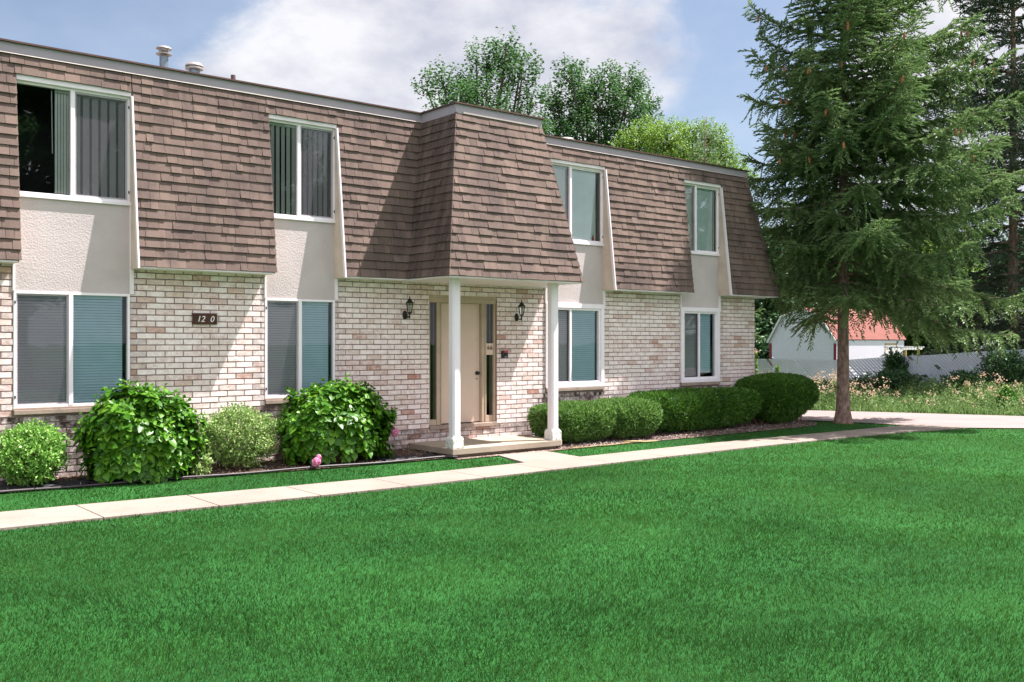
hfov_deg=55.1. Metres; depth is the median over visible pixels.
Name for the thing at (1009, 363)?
wild bush
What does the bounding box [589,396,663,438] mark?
clipped hedge
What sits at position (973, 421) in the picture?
driveway
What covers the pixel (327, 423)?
hydrangea bush
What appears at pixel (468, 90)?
leafy tree
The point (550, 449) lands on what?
planting bed
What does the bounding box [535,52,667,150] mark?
leafy tree
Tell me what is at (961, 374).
wild bush
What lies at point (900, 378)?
wild bush
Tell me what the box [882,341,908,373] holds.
bush
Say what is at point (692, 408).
clipped hedge
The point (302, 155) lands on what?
window
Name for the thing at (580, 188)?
window
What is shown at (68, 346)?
window
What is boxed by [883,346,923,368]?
garden pergola
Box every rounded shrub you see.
[0,417,72,485]
[196,400,285,469]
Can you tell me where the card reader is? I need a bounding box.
[501,351,507,357]
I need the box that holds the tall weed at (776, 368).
[774,365,779,371]
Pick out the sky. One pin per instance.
(367, 51)
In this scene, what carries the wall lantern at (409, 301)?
attached to the apartment building
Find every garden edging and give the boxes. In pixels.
[0,455,457,492]
[570,440,657,448]
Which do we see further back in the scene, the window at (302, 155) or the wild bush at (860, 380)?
the wild bush at (860, 380)
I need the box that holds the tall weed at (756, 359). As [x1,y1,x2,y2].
[754,348,758,374]
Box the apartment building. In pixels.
[0,38,779,480]
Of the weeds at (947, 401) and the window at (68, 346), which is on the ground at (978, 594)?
the weeds at (947, 401)
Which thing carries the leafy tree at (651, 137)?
on the ground at (978, 594)
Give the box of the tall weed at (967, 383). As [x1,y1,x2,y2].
[963,380,972,401]
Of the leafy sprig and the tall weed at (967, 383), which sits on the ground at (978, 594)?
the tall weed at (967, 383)
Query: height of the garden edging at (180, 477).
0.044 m
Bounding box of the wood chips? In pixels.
[556,419,817,448]
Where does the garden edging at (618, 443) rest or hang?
on the ground at (978, 594)
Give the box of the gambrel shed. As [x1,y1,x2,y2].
[767,308,905,378]
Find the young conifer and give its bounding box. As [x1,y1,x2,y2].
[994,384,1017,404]
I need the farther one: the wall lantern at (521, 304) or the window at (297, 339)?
the wall lantern at (521, 304)
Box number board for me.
[192,313,217,323]
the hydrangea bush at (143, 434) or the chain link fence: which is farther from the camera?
the chain link fence
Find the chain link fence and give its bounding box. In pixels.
[754,350,1023,388]
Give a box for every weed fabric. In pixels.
[0,477,139,489]
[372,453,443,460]
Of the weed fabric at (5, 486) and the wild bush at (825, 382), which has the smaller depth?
the weed fabric at (5, 486)
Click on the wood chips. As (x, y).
(747, 429)
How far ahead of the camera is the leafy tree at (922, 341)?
55.43 m
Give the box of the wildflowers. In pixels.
[759,369,1023,406]
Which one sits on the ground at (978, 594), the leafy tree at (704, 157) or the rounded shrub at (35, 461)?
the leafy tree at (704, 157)
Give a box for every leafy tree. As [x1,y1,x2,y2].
[410,25,561,136]
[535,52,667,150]
[607,113,759,189]
[754,226,831,363]
[789,232,920,355]
[900,238,995,370]
[983,227,1023,311]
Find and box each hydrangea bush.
[71,378,208,483]
[274,373,399,466]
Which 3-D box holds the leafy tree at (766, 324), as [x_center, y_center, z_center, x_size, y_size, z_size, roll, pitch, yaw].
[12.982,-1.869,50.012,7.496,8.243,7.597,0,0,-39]
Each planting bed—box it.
[9,448,445,489]
[425,420,816,458]
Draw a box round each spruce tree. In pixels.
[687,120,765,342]
[732,0,1023,423]
[878,0,1023,388]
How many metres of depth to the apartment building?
15.02 m
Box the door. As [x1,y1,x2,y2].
[441,303,479,423]
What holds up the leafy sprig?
on the planting bed at (299, 464)
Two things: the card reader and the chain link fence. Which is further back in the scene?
the chain link fence
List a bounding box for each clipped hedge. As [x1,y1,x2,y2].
[527,399,618,441]
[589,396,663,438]
[626,386,764,431]
[734,371,819,424]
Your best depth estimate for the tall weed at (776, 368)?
32.28 m
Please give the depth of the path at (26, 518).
12.45 m
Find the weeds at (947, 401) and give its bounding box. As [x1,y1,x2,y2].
[755,373,1023,415]
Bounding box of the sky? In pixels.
[0,0,1023,325]
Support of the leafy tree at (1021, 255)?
on the ground at (978, 594)
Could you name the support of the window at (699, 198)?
in the apartment building
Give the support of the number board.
attached to the apartment building
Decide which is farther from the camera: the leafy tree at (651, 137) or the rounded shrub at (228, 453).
the leafy tree at (651, 137)
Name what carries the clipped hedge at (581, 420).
on the planting bed at (550, 449)
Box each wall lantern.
[402,296,413,318]
[515,300,525,320]
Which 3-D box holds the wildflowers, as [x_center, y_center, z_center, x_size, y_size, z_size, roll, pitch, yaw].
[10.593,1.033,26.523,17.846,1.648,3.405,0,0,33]
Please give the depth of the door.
16.74 m
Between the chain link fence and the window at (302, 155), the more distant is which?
the chain link fence
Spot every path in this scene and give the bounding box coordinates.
[0,424,964,530]
[499,451,578,462]
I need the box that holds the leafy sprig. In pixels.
[188,452,214,474]
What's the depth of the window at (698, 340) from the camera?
20.50 m
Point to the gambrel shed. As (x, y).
(783, 344)
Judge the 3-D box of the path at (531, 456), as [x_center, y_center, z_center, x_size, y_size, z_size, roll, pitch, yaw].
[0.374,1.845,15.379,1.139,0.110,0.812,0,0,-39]
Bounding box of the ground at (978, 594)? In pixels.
[0,364,1023,681]
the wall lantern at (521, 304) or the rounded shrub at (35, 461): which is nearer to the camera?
the rounded shrub at (35, 461)
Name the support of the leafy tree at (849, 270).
on the ground at (978, 594)
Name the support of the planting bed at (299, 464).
on the ground at (978, 594)
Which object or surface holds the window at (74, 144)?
in the apartment building
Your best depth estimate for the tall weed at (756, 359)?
32.70 m
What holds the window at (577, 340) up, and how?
in the apartment building
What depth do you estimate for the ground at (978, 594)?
7.78 m
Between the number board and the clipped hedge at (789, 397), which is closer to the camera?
the number board
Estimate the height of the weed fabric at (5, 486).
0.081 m
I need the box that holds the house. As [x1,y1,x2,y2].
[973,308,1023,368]
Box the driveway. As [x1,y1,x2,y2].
[798,410,1023,427]
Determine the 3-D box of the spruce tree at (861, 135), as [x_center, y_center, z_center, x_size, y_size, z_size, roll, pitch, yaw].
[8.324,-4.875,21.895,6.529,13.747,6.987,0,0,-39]
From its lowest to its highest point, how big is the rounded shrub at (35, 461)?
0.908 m
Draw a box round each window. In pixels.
[12,291,129,414]
[16,80,130,205]
[264,298,334,403]
[269,119,334,222]
[545,303,603,391]
[552,163,603,245]
[680,307,719,385]
[684,183,719,255]
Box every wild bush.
[813,378,836,390]
[849,372,886,394]
[873,363,920,394]
[939,369,985,390]
[973,345,1023,387]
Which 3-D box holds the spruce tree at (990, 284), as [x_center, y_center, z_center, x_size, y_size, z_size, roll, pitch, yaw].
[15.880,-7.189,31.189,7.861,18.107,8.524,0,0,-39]

